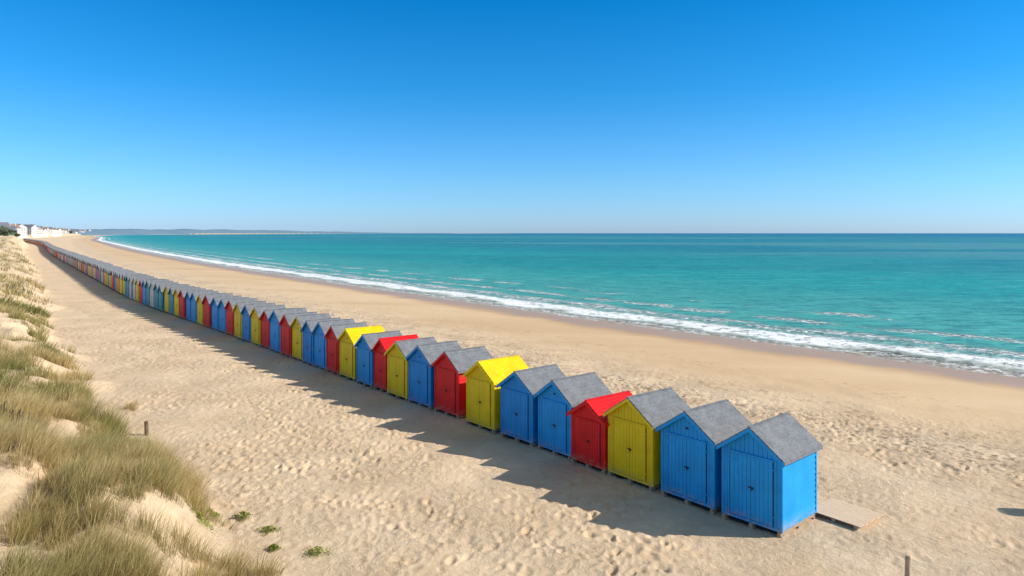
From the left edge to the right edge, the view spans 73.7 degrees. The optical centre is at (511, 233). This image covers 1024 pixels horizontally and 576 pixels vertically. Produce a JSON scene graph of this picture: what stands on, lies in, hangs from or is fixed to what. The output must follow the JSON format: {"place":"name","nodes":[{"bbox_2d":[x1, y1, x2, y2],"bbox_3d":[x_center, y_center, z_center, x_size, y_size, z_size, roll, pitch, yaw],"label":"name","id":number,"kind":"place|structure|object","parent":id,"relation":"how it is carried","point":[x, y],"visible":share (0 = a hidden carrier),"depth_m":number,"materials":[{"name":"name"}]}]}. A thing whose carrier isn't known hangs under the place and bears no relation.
{"place":"outdoors","nodes":[
{"label":"outdoors","id":0,"kind":"place"},
{"bbox_2d":[69,229,441,234],"bbox_3d":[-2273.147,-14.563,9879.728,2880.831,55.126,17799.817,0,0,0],"label":"distant hills","id":1,"kind":"structure","parent":0,"point":[134,231],"depth_m":5552.63,"materials":[{"name":"grey"}]},
{"bbox_2d":[0,233,1023,575],"bbox_3d":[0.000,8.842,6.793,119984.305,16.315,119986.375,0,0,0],"label":"beach sand ground","id":2,"kind":"structure","parent":0,"point":[926,459],"depth_m":25.39,"materials":[{"name":"beige sand"}]},
{"bbox_2d":[0,221,8,227],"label":"white house","id":3,"kind":"structure","parent":2,"relation":"on","point":[4,224],"depth_m":603.76,"materials":[{"name":"paint"}]},
{"bbox_2d":[9,225,16,229],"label":"white house","id":4,"kind":"structure","parent":2,"relation":"on","point":[13,227],"depth_m":646.16,"materials":[{"name":"paint"}]},
{"bbox_2d":[0,401,29,424],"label":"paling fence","id":5,"kind":"object","parent":2,"relation":"on","point":[12,412],"visible":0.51,"depth_m":21.66,"materials":[{"name":"brown wood"}]},
{"bbox_2d":[0,238,52,315],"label":"marram grass","id":6,"kind":"structure","parent":2,"relation":"on","point":[12,291],"depth_m":79.97,"materials":[{"name":"plant"}]},
{"bbox_2d":[0,226,71,237],"bbox_3d":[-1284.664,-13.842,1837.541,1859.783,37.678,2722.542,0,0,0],"label":"distant trees","id":7,"kind":"object","parent":2,"relation":"on","point":[5,231],"visible":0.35,"depth_m":485.92,"materials":[{"name":"green plant"}]},
{"bbox_2d":[0,295,99,424],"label":"marram grass","id":8,"kind":"structure","parent":2,"relation":"on","point":[65,386],"depth_m":33.67,"materials":[{"name":"plant"}]},
{"bbox_2d":[9,223,90,238],"bbox_3d":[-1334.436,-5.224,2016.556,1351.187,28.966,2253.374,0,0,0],"label":"distant town","id":9,"kind":"object","parent":2,"relation":"on","point":[34,230],"visible":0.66,"depth_m":1199.99,"materials":[{"name":"paint"}]},
{"bbox_2d":[23,238,79,266],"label":"distant beach hut row","id":10,"kind":"object","parent":2,"relation":"on","point":[63,255],"visible":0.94,"depth_m":220.70,"materials":[{"name":"multicoloured paint"}]},
{"bbox_2d":[90,262,100,277],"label":"beach hut","id":11,"kind":"object","parent":2,"relation":"on","point":[92,268],"visible":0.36,"depth_m":121.74,"materials":[{"name":"orange paint"}]},
{"bbox_2d":[88,261,102,276],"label":"beach hut","id":12,"kind":"object","parent":2,"relation":"on","point":[89,266],"visible":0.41,"depth_m":125.29,"materials":[{"name":"orange paint"}]},
{"bbox_2d":[98,267,100,282],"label":"beach hut","id":13,"kind":"object","parent":2,"relation":"on","point":[99,274],"visible":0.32,"depth_m":109.78,"materials":[{"name":"blue paint"}]},
{"bbox_2d":[95,263,110,279],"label":"beach hut","id":14,"kind":"object","parent":2,"relation":"on","point":[96,266],"visible":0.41,"depth_m":115.09,"materials":[{"name":"red paint"}]},
{"bbox_2d":[97,264,112,281],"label":"beach hut","id":15,"kind":"object","parent":2,"relation":"on","point":[98,265],"visible":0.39,"depth_m":111.93,"materials":[{"name":"blue paint"}]},
{"bbox_2d":[101,266,117,283],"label":"beach hut","id":16,"kind":"object","parent":2,"relation":"on","point":[103,272],"visible":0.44,"depth_m":106.67,"materials":[{"name":"white paint"}]},
{"bbox_2d":[108,270,110,288],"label":"beach hut","id":17,"kind":"object","parent":2,"relation":"on","point":[109,279],"visible":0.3,"depth_m":98.36,"materials":[{"name":"yellow paint"}]},
{"bbox_2d":[111,270,115,290],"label":"beach hut","id":18,"kind":"object","parent":2,"relation":"on","point":[112,271],"visible":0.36,"depth_m":95.25,"materials":[{"name":"red paint"}]},
{"bbox_2d":[105,267,122,286],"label":"beach hut","id":19,"kind":"object","parent":2,"relation":"on","point":[109,268],"visible":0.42,"depth_m":102.16,"materials":[{"name":"yellow paint"}]},
{"bbox_2d":[109,269,127,288],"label":"beach hut","id":20,"kind":"object","parent":2,"relation":"on","point":[111,275],"visible":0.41,"depth_m":97.23,"materials":[{"name":"orange paint"}]},
{"bbox_2d":[118,273,123,294],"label":"beach hut","id":21,"kind":"object","parent":2,"relation":"on","point":[121,284],"visible":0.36,"depth_m":88.41,"materials":[{"name":"yellow paint"}]},
{"bbox_2d":[0,388,244,575],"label":"marram grass","id":22,"kind":"structure","parent":2,"relation":"on","point":[104,556],"depth_m":15.68,"materials":[{"name":"plant"}]},
{"bbox_2d":[113,270,131,290],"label":"beach hut","id":23,"kind":"object","parent":2,"relation":"on","point":[115,277],"visible":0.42,"depth_m":94.17,"materials":[{"name":"blue paint"}]},
{"bbox_2d":[115,271,133,292],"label":"beach hut","id":24,"kind":"object","parent":2,"relation":"on","point":[116,272],"visible":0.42,"depth_m":92.17,"materials":[{"name":"orange paint"}]},
{"bbox_2d":[123,275,126,296],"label":"beach hut","id":25,"kind":"object","parent":2,"relation":"on","point":[125,295],"visible":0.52,"depth_m":85.50,"materials":[{"name":"teal paint"}]},
{"bbox_2d":[116,272,135,293],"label":"beach hut","id":26,"kind":"object","parent":2,"relation":"on","point":[117,276],"visible":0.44,"depth_m":90.33,"materials":[{"name":"orange paint"}]},
{"bbox_2d":[121,273,141,294],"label":"beach hut","id":27,"kind":"object","parent":2,"relation":"on","point":[124,274],"visible":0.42,"depth_m":87.39,"materials":[{"name":"yellow paint"}]},
{"bbox_2d":[125,274,146,297],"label":"beach hut","id":28,"kind":"object","parent":2,"relation":"on","point":[127,277],"visible":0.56,"depth_m":84.12,"materials":[{"name":"teal paint"}]},
{"bbox_2d":[128,275,149,299],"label":"beach hut","id":29,"kind":"object","parent":2,"relation":"on","point":[130,288],"visible":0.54,"depth_m":82.25,"materials":[{"name":"white paint"}]},
{"bbox_2d":[138,279,144,302],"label":"beach hut","id":30,"kind":"object","parent":2,"relation":"on","point":[140,293],"visible":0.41,"depth_m":77.79,"materials":[{"name":"red paint"}]},
{"bbox_2d":[131,276,154,300],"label":"beach hut","id":31,"kind":"object","parent":2,"relation":"on","point":[134,288],"visible":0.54,"depth_m":80.99,"materials":[{"name":"white paint"}]},
{"bbox_2d":[134,278,157,301],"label":"beach hut","id":32,"kind":"object","parent":2,"relation":"on","point":[137,288],"visible":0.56,"depth_m":79.14,"materials":[{"name":"yellow paint"}]},
{"bbox_2d":[144,421,148,435],"bbox_3d":[-14.505,7.944,27.101,0.158,0.950,0.147,-1,-2,-23],"label":"wooden post","id":33,"kind":"object","parent":2,"relation":"on","point":[146,426],"visible":0.71,"depth_m":27.07,"materials":[{"name":"brown wood"}]},
{"bbox_2d":[141,279,159,305],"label":"beach hut","id":34,"kind":"object","parent":2,"relation":"on","point":[144,291],"visible":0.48,"depth_m":76.05,"materials":[{"name":"blue paint"}]},
{"bbox_2d":[144,279,168,307],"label":"beach hut","id":35,"kind":"object","parent":2,"relation":"on","point":[147,283],"visible":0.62,"depth_m":74.61,"materials":[{"name":"teal paint"}]},
{"bbox_2d":[148,281,173,308],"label":"beach hut","id":36,"kind":"object","parent":2,"relation":"on","point":[151,285],"visible":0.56,"depth_m":73.14,"materials":[{"name":"white paint"}]},
{"bbox_2d":[153,282,178,309],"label":"beach hut","id":37,"kind":"object","parent":2,"relation":"on","point":[156,286],"visible":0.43,"depth_m":71.73,"materials":[{"name":"teal paint"}]},
{"bbox_2d":[157,284,177,311],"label":"beach hut","id":38,"kind":"object","parent":2,"relation":"on","point":[160,298],"visible":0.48,"depth_m":69.83,"materials":[{"name":"teal paint"}]},
{"bbox_2d":[47,384,294,575],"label":"marram grass tuft","id":39,"kind":"object","parent":2,"relation":"on","point":[237,570],"visible":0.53,"depth_m":16.02,"materials":[{"name":"plant"}]},
{"bbox_2d":[163,284,189,313],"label":"beach hut","id":40,"kind":"object","parent":2,"relation":"on","point":[166,299],"visible":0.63,"depth_m":68.51,"materials":[{"name":"yellow paint"}]},
{"bbox_2d":[167,286,194,315],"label":"beach hut","id":41,"kind":"object","parent":2,"relation":"on","point":[171,300],"visible":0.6,"depth_m":66.72,"materials":[{"name":"teal paint"}]},
{"bbox_2d":[173,287,199,316],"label":"beach hut","id":42,"kind":"object","parent":2,"relation":"on","point":[176,302],"visible":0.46,"depth_m":65.36,"materials":[{"name":"yellow paint"}]},
{"bbox_2d":[177,288,205,319],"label":"beach hut","id":43,"kind":"object","parent":2,"relation":"on","point":[182,304],"visible":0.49,"depth_m":63.63,"materials":[{"name":"red paint"}]},
{"bbox_2d":[184,289,212,320],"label":"beach hut","id":44,"kind":"object","parent":2,"relation":"on","point":[188,305],"visible":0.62,"depth_m":62.26,"materials":[{"name":"blue paint"}]},
{"bbox_2d":[181,497,216,532],"bbox_3d":[-8.032,7.253,17.535,0.838,0.980,0.631,0,0,-28],"label":"sea rocket plant","id":45,"kind":"object","parent":2,"relation":"on","point":[200,517],"visible":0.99,"depth_m":17.56,"materials":[{"name":"green plant"}]},
{"bbox_2d":[189,291,218,323],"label":"beach hut","id":46,"kind":"object","parent":2,"relation":"on","point":[193,296],"visible":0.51,"depth_m":60.70,"materials":[{"name":"blue paint"}]},
{"bbox_2d":[196,293,223,325],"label":"beach hut","id":47,"kind":"object","parent":2,"relation":"on","point":[200,297],"visible":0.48,"depth_m":59.26,"materials":[{"name":"yellow paint"}]},
{"bbox_2d":[200,506,220,518],"bbox_3d":[-8.326,7.743,18.927,0.643,0.406,0.511,0,0,0],"label":"sea rocket plant","id":48,"kind":"object","parent":2,"relation":"on","point":[210,510],"visible":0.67,"depth_m":18.85,"materials":[{"name":"green plant"}]},
{"bbox_2d":[201,293,232,328],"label":"beach hut","id":49,"kind":"object","parent":2,"relation":"on","point":[207,311],"visible":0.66,"depth_m":57.67,"materials":[{"name":"red paint"}]},
{"bbox_2d":[210,295,241,331],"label":"beach hut","id":50,"kind":"object","parent":2,"relation":"on","point":[215,301],"visible":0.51,"depth_m":56.23,"materials":[{"name":"blue paint"}]},
{"bbox_2d":[217,297,248,333],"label":"beach hut","id":51,"kind":"object","parent":2,"relation":"on","point":[222,314],"visible":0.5,"depth_m":54.71,"materials":[{"name":"blue paint"}]},
{"bbox_2d":[224,298,257,336],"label":"beach hut","id":52,"kind":"object","parent":2,"relation":"on","point":[230,305],"visible":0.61,"depth_m":53.28,"materials":[{"name":"red paint"}]},
{"bbox_2d":[232,511,252,520],"bbox_3d":[-7.529,7.854,19.028,0.569,0.244,0.429,0,0,-18],"label":"sea rocket plant","id":53,"kind":"object","parent":2,"relation":"on","point":[243,513],"visible":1,"depth_m":19.02,"materials":[{"name":"green plant"}]},
{"bbox_2d":[232,301,266,340],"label":"beach hut","id":54,"kind":"object","parent":2,"relation":"on","point":[238,308],"visible":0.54,"depth_m":51.68,"materials":[{"name":"yellow paint"}]},
{"bbox_2d":[241,303,275,342],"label":"beach hut","id":55,"kind":"object","parent":2,"relation":"on","point":[246,322],"visible":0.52,"depth_m":50.20,"materials":[{"name":"blue paint"}]},
{"bbox_2d":[249,305,285,346],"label":"beach hut","id":56,"kind":"object","parent":2,"relation":"on","point":[256,312],"visible":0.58,"depth_m":48.75,"materials":[{"name":"yellow paint"}]},
{"bbox_2d":[256,525,280,535],"bbox_3d":[-6.512,7.877,18.249,0.568,0.181,0.512,0,0,39],"label":"sea rocket plant","id":57,"kind":"object","parent":2,"relation":"on","point":[269,529],"visible":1,"depth_m":18.18,"materials":[{"name":"green plant"}]},
{"bbox_2d":[268,543,280,551],"bbox_3d":[-6.022,7.893,17.215,0.363,0.189,0.294,0,0,29],"label":"sea rocket plant","id":58,"kind":"object","parent":2,"relation":"on","point":[273,547],"visible":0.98,"depth_m":17.17,"materials":[{"name":"green plant"}]},
{"bbox_2d":[259,308,290,349],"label":"beach hut","id":59,"kind":"object","parent":2,"relation":"on","point":[265,329],"visible":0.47,"depth_m":47.26,"materials":[{"name":"red paint"}]},
{"bbox_2d":[268,307,306,353],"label":"beach hut","id":60,"kind":"object","parent":2,"relation":"on","point":[275,317],"visible":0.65,"depth_m":45.80,"materials":[{"name":"blue paint"}]},
{"bbox_2d":[278,312,317,358],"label":"beach hut","id":61,"kind":"object","parent":2,"relation":"on","point":[286,320],"visible":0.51,"depth_m":44.25,"materials":[{"name":"red paint"}]},
{"bbox_2d":[290,313,330,360],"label":"beach hut","id":62,"kind":"object","parent":2,"relation":"on","point":[298,322],"visible":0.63,"depth_m":43.07,"materials":[{"name":"yellow paint"}]},
{"bbox_2d":[302,546,333,556],"bbox_3d":[-4.838,7.893,17.025,0.734,0.182,0.662,0,0,0],"label":"sea rocket plant","id":63,"kind":"object","parent":2,"relation":"on","point":[317,549],"visible":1,"depth_m":16.97,"materials":[{"name":"green plant"}]},
{"bbox_2d":[300,317,340,366],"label":"beach hut","id":64,"kind":"object","parent":2,"relation":"on","point":[308,326],"visible":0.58,"depth_m":41.50,"materials":[{"name":"blue paint"}]},
{"bbox_2d":[312,318,354,371],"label":"beach hut","id":65,"kind":"object","parent":2,"relation":"on","point":[320,329],"visible":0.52,"depth_m":40.19,"materials":[{"name":"blue paint"}]},
{"bbox_2d":[324,322,367,376],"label":"beach hut","id":66,"kind":"object","parent":2,"relation":"on","point":[333,333],"visible":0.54,"depth_m":38.86,"materials":[{"name":"red paint"}]},
{"bbox_2d":[337,325,384,381],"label":"beach hut","id":67,"kind":"object","parent":2,"relation":"on","point":[348,337],"visible":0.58,"depth_m":37.50,"materials":[{"name":"yellow paint"}]},
{"bbox_2d":[354,330,401,389],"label":"beach hut","id":68,"kind":"object","parent":2,"relation":"on","point":[365,343],"visible":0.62,"depth_m":35.82,"materials":[{"name":"blue paint"}]},
{"bbox_2d":[372,334,418,391],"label":"beach hut","id":69,"kind":"object","parent":2,"relation":"on","point":[381,346],"visible":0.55,"depth_m":34.69,"materials":[{"name":"red paint"}]},
{"bbox_2d":[384,337,436,401],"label":"beach hut","id":70,"kind":"object","parent":2,"relation":"on","point":[398,352],"visible":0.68,"depth_m":33.17,"materials":[{"name":"yellow paint"}]},
{"bbox_2d":[405,340,461,409],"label":"beach hut","id":71,"kind":"object","parent":2,"relation":"on","point":[422,358],"visible":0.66,"depth_m":31.61,"materials":[{"name":"blue paint"}]},
{"bbox_2d":[431,346,493,418],"bbox_3d":[-2.120,6.717,30.655,2.254,3.066,2.132,0,0,-40],"label":"beach hut","id":72,"kind":"object","parent":2,"relation":"on","point":[451,367],"visible":0.71,"depth_m":29.98,"materials":[{"name":"red paint"}]},
{"bbox_2d":[462,355,528,433],"bbox_3d":[-0.549,6.744,28.615,2.254,3.012,2.132,0,0,-40],"label":"beach hut","id":73,"kind":"object","parent":2,"relation":"on","point":[484,378],"visible":0.73,"depth_m":27.93,"materials":[{"name":"yellow paint"}]},
{"bbox_2d":[496,364,565,446],"bbox_3d":[0.924,6.771,26.869,2.254,2.958,2.132,0,0,-40],"label":"beach hut","id":74,"kind":"object","parent":2,"relation":"on","point":[519,406],"visible":0.7,"depth_m":26.20,"materials":[{"name":"blue paint"}]},
{"bbox_2d":[534,372,612,461],"bbox_3d":[2.296,6.771,25.298,2.254,2.958,2.002,0,0,-39],"label":"beach hut","id":75,"kind":"object","parent":2,"relation":"on","point":[559,399],"visible":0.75,"depth_m":24.72,"materials":[{"name":"blue paint"}]},
{"bbox_2d":[566,390,632,474],"bbox_3d":[3.358,6.960,23.884,2.254,2.580,1.862,0,0,-39],"label":"beach hut","id":76,"kind":"object","parent":2,"relation":"on","point":[589,434],"visible":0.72,"depth_m":23.25,"materials":[{"name":"red paint"}]},
{"bbox_2d":[603,387,690,491],"bbox_3d":[4.546,6.744,22.493,2.254,3.012,2.132,0,0,-39],"label":"beach hut","id":77,"kind":"object","parent":2,"relation":"on","point":[634,443],"visible":0.77,"depth_m":21.83,"materials":[{"name":"yellow paint"}]},
{"bbox_2d":[656,399,751,514],"bbox_3d":[5.934,6.744,20.806,2.254,3.012,2.132,0,0,-39],"label":"beach hut","id":78,"kind":"object","parent":2,"relation":"on","point":[691,460],"visible":0.84,"depth_m":20.14,"materials":[{"name":"blue paint"}]},
{"bbox_2d":[716,412,822,537],"bbox_3d":[7.242,6.744,19.213,2.254,3.012,2.022,0,0,-41],"label":"beach hut","id":79,"kind":"object","parent":2,"relation":"on","point":[769,474],"visible":0.95,"depth_m":18.57,"materials":[{"name":"blue paint"}]},
{"bbox_2d":[816,498,882,529],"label":"wooden platform","id":80,"kind":"structure","parent":2,"relation":"on","point":[855,516],"depth_m":19.21,"materials":[{"name":"beige wood"}]},
{"bbox_2d":[904,555,910,575],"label":"wooden post","id":81,"kind":"object","parent":2,"relation":"on","point":[907,564],"visible":1,"depth_m":15.70,"materials":[{"name":"brown wood"}]},
{"bbox_2d":[0,0,1023,232],"label":"sky","id":82,"kind":"structure","parent":0,"point":[379,116],"materials":[{"name":"blue"}]},
{"bbox_2d":[93,233,1023,376],"bbox_3d":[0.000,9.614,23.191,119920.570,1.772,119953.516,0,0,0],"label":"sea water","id":83,"kind":"structure","parent":0,"point":[956,299],"depth_m":141.67,"materials":[{"name":"teal liquid"}]}
]}

